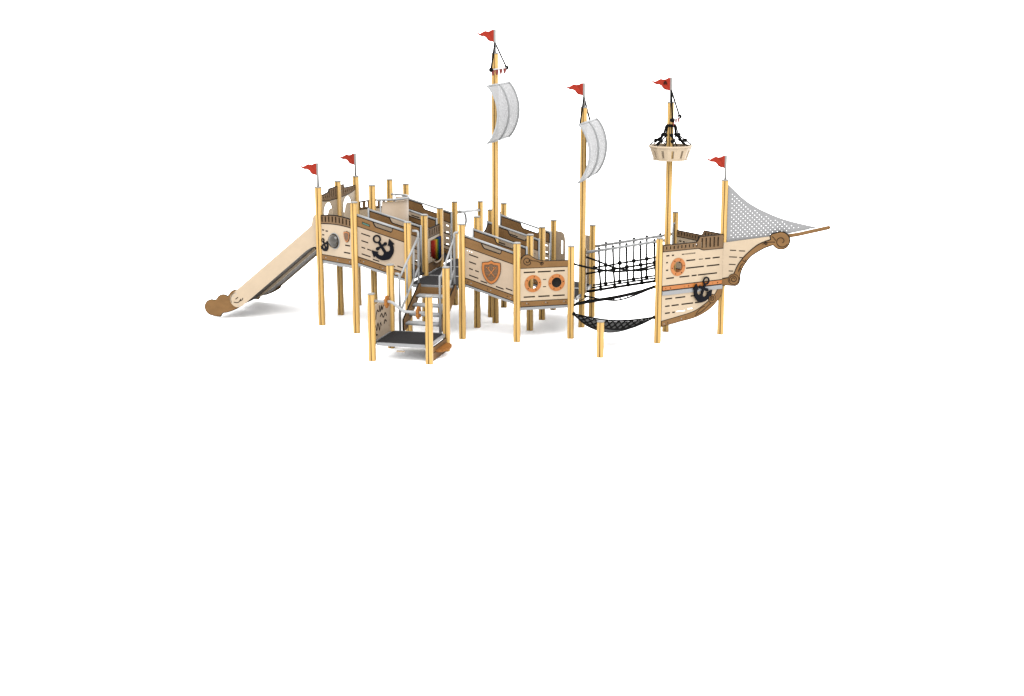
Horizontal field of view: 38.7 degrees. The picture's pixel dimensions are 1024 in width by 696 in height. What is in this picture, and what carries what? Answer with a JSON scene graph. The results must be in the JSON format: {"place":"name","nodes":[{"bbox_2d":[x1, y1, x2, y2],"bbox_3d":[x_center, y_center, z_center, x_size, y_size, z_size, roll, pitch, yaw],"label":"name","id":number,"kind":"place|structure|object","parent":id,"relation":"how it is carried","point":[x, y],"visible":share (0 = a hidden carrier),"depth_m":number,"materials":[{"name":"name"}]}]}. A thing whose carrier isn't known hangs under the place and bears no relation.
{"place":"outdoors","nodes":[
{"label":"outdoors","id":0,"kind":"place"},
{"bbox_2d":[0,56,1023,695],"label":"ground","id":1,"kind":"structure","parent":0,"point":[802,474],"depth_m":21.69,"materials":[{"name":"white"}]},
{"bbox_2d":[314,53,830,364],"bbox_3d":[0.601,-2.963,27.165,8.291,4.982,6.585,-4,14,-19],"label":"play ship","id":2,"kind":"object","parent":1,"relation":"on","point":[504,260],"visible":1,"depth_m":26.04,"materials":[{"name":"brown wood"}]},
{"bbox_2d":[205,202,350,316],"bbox_3d":[-4.490,-1.732,28.251,2.388,2.026,1.918,3,13,14],"label":"double slide","id":3,"kind":"object","parent":2,"relation":"attached to","point":[286,264],"visible":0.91,"depth_m":27.56,"materials":[{"name":"beige plastic"}]},
{"bbox_2d":[300,163,318,185],"bbox_3d":[-3.699,-3.165,26.665,0.361,0.437,0.044,3,13,14],"label":"pennant flag","id":4,"kind":"object","parent":2,"relation":"on","point":[313,169],"visible":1,"depth_m":26.62,"materials":[{"name":"red fabric"}]},
{"bbox_2d":[339,153,356,175],"bbox_3d":[-3.215,-3.589,28.559,0.361,0.442,0.044,3,13,14],"label":"pennant flag","id":5,"kind":"object","parent":2,"relation":"on","point":[351,159],"visible":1,"depth_m":28.52,"materials":[{"name":"red fabric"}]},
{"bbox_2d":[477,29,495,52],"bbox_3d":[-0.463,-5.537,26.355,0.361,0.420,0.044,3,13,14],"label":"pennant flag","id":6,"kind":"object","parent":2,"relation":"attached to","point":[490,35],"visible":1,"depth_m":26.32,"materials":[{"name":"red fabric"}]},
{"bbox_2d":[489,42,508,75],"bbox_3d":[-0.260,-5.235,26.372,0.134,0.581,1.204,3,13,14],"label":"bunting","id":7,"kind":"object","parent":2,"relation":"hanging from","point":[497,70],"visible":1,"depth_m":26.31,"materials":[{"name":"grey"}]},
{"bbox_2d":[486,81,519,143],"bbox_3d":[-0.151,-4.284,26.513,0.234,1.038,1.592,3,13,14],"label":"curved sail","id":8,"kind":"object","parent":2,"relation":"attached to","point":[510,107],"visible":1,"depth_m":26.45,"materials":[{"name":"grey fabric"}]},
{"bbox_2d":[565,83,584,106],"bbox_3d":[1.135,-4.537,26.175,0.361,0.430,0.044,3,13,14],"label":"pennant flag","id":9,"kind":"object","parent":2,"relation":"attached to","point":[579,89],"visible":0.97,"depth_m":26.14,"materials":[{"name":"red fabric"}]},
{"bbox_2d":[577,97,607,183],"bbox_3d":[1.426,-3.784,26.288,0.307,1.476,1.672,3,13,14],"label":"curved sail","id":10,"kind":"object","parent":2,"relation":"attached to","point":[594,139],"visible":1,"depth_m":26.25,"materials":[{"name":"grey fabric"}]},
{"bbox_2d":[572,312,654,332],"bbox_3d":[1.650,-0.381,25.249,1.516,0.297,1.308,3,13,14],"label":"hammock","id":11,"kind":"object","parent":2,"relation":"hanging from","point":[611,326],"visible":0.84,"depth_m":25.68,"materials":[{"name":"fabric"}]},
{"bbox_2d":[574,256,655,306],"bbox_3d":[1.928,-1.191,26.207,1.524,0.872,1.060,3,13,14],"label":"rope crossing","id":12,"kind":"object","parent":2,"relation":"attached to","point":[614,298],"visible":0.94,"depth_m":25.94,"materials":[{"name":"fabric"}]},
{"bbox_2d":[586,233,671,292],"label":"rope bridge","id":13,"kind":"structure","parent":2,"relation":"attached to","point":[628,283],"depth_m":26.87,"materials":[{"name":"fabric"}]},
{"bbox_2d":[652,77,672,101],"bbox_3d":[2.645,-4.560,25.780,0.375,0.432,0.052,3,13,14],"label":"pennant flag","id":14,"kind":"object","parent":2,"relation":"attached to","point":[666,84],"visible":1,"depth_m":25.74,"materials":[{"name":"red fabric"}]},
{"bbox_2d":[648,124,692,161],"bbox_3d":[2.819,-3.663,25.944,0.784,0.635,0.784,3,13,14],"label":"crows nest","id":15,"kind":"object","parent":2,"relation":"attached to","point":[660,150],"visible":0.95,"depth_m":25.77,"materials":[{"name":"brown wood"}]},
{"bbox_2d":[670,90,681,125],"bbox_3d":[2.902,-4.300,25.979,0.134,0.632,1.024,3,13,14],"label":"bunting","id":16,"kind":"object","parent":2,"relation":"hanging from","point":[673,120],"visible":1,"depth_m":25.81,"materials":[{"name":"grey"}]},
{"bbox_2d":[707,155,726,178],"bbox_3d":[3.623,-3.196,25.845,0.361,0.432,0.044,3,13,14],"label":"pennant flag","id":17,"kind":"object","parent":2,"relation":"on","point":[721,161],"visible":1,"depth_m":25.81,"materials":[{"name":"red fabric"}]},
{"bbox_2d":[726,185,815,241],"bbox_3d":[4.589,-2.346,25.793,1.568,1.055,0.012,3,13,14],"label":"jib sail","id":18,"kind":"object","parent":2,"relation":"attached to","point":[739,202],"visible":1,"depth_m":25.88,"materials":[{"name":"grey"}]},
{"bbox_2d":[0,0,1023,63],"label":"sky","id":19,"kind":"structure","parent":0,"point":[807,31],"materials":[{"name":"white"}]}
]}

